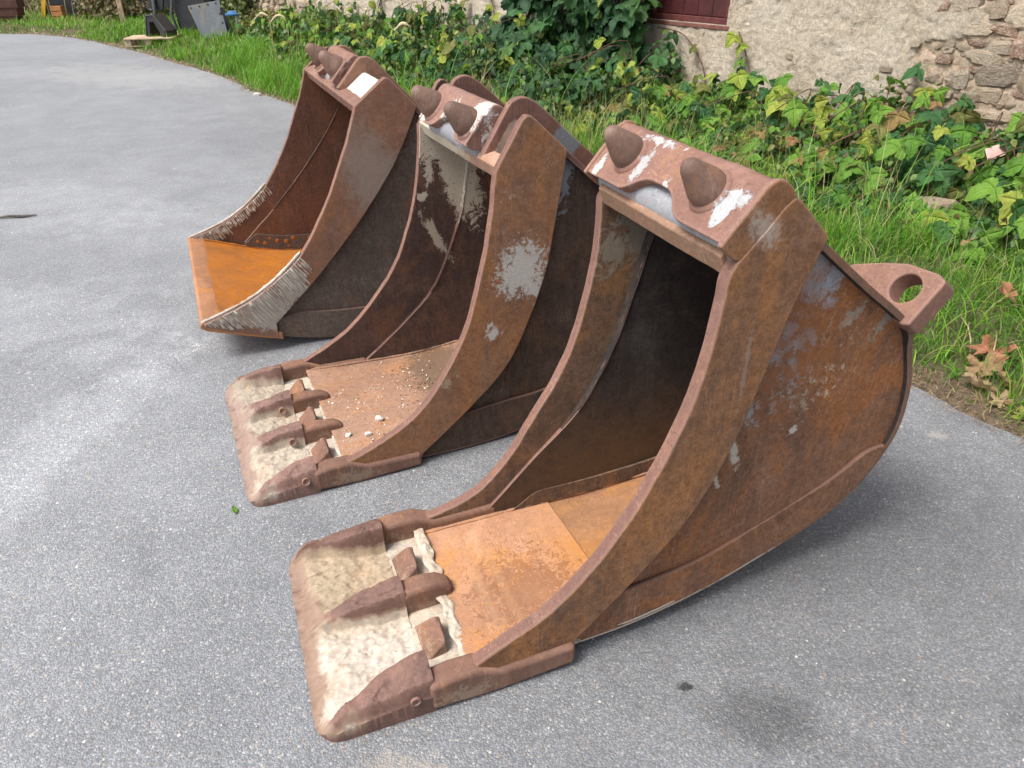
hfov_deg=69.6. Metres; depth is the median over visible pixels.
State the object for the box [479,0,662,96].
climbing vine
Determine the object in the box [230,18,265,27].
bramble bush
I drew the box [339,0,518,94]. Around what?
bramble bush
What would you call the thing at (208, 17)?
steel plate
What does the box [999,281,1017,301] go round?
fallen leaf
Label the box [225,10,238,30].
screw stand
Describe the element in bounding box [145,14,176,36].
steel bracket
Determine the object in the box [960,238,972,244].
fallen leaf
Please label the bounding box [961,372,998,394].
fallen leaf
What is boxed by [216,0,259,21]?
wild shrub
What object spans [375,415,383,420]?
pebble
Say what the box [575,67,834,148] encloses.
bramble bush
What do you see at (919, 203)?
broadleaf weed
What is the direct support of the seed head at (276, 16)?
on the verge ground at (992, 416)
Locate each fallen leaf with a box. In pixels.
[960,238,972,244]
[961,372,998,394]
[963,334,1017,363]
[963,351,1005,376]
[989,390,1013,407]
[997,368,1016,393]
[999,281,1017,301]
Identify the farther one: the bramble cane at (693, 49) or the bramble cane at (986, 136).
the bramble cane at (693, 49)
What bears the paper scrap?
in the bramble bush at (992, 193)
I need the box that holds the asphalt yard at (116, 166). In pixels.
[0,34,1023,767]
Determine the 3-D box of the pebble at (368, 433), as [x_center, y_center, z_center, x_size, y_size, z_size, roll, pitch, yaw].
[-0.531,0.185,2.721,0.023,0.017,0.029,26,39,37]
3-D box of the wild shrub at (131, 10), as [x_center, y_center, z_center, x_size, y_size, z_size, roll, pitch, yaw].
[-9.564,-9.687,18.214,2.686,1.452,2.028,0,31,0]
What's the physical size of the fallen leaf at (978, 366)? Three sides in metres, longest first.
0.154 x 0.138 x 0.043 m
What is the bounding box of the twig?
[0,214,36,217]
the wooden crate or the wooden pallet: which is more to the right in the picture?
the wooden pallet
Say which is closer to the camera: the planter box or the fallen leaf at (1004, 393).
the fallen leaf at (1004, 393)
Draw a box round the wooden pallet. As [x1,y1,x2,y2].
[123,34,179,46]
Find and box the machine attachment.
[142,0,215,31]
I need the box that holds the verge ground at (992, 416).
[0,12,1023,438]
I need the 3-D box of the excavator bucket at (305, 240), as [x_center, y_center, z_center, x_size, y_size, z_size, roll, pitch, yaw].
[-0.949,-1.041,3.709,1.414,1.204,1.228,-12,33,-20]
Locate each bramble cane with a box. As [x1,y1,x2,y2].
[372,0,380,16]
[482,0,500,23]
[657,27,705,82]
[725,31,753,92]
[827,91,861,102]
[954,130,1015,141]
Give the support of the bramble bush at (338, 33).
on the verge ground at (992, 416)
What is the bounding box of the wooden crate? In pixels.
[49,6,65,19]
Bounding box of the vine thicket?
[406,13,684,122]
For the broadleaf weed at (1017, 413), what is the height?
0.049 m
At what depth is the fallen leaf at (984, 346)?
3.19 m
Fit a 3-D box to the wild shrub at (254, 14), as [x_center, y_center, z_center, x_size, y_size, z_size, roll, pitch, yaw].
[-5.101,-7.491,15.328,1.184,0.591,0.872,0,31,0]
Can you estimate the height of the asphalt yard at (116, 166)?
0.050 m
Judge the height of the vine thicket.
1.014 m
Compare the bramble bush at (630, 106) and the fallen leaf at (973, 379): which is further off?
the bramble bush at (630, 106)
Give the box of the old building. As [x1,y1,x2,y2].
[239,0,1023,162]
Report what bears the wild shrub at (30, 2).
on the verge ground at (992, 416)
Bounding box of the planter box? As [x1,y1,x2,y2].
[0,0,24,21]
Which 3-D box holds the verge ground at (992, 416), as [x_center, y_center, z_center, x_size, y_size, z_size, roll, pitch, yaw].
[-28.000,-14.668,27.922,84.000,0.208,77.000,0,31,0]
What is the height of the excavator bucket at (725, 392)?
1.236 m
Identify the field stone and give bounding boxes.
[908,196,959,212]
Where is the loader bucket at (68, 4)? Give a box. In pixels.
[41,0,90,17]
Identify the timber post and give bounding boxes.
[116,0,125,21]
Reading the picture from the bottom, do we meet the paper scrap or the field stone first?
the field stone
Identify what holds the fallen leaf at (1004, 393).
on the verge ground at (992, 416)
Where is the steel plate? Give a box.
[188,0,233,39]
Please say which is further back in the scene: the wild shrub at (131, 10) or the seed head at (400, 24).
the wild shrub at (131, 10)
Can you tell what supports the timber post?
on the verge ground at (992, 416)
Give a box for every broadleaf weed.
[876,191,951,215]
[1008,403,1023,418]
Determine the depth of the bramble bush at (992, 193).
4.87 m
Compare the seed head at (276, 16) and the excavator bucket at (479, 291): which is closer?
the excavator bucket at (479, 291)
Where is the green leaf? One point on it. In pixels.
(234, 509)
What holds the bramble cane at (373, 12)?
attached to the old building
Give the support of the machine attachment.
on the verge ground at (992, 416)
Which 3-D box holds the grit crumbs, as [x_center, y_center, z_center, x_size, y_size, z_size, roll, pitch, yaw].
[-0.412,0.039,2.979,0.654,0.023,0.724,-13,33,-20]
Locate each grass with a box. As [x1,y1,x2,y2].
[0,6,1023,430]
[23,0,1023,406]
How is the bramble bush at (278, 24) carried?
on the verge ground at (992, 416)
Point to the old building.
(967, 47)
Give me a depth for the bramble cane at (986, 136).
5.41 m
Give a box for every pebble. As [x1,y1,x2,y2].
[365,431,371,436]
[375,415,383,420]
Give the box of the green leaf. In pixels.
[232,505,237,512]
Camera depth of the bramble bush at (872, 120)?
5.60 m
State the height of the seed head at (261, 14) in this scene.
0.560 m
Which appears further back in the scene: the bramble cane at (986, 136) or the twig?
the bramble cane at (986, 136)
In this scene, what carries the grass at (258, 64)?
on the verge ground at (992, 416)
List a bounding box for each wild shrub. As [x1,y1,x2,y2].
[24,0,40,12]
[72,0,175,21]
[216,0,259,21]
[241,8,276,28]
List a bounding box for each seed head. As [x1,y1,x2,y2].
[253,12,271,34]
[270,14,287,28]
[394,22,413,62]
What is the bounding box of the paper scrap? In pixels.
[985,144,1005,159]
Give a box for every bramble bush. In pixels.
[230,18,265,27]
[232,0,362,47]
[264,0,444,68]
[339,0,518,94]
[556,74,707,139]
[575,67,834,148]
[696,62,949,197]
[799,89,1023,274]
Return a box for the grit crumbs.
[324,351,439,447]
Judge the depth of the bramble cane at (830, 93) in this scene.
6.53 m
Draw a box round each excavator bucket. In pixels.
[187,43,420,338]
[225,74,599,506]
[289,120,953,742]
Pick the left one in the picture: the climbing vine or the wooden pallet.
the wooden pallet
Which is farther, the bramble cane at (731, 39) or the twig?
the bramble cane at (731, 39)
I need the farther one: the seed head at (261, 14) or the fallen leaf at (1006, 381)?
the seed head at (261, 14)

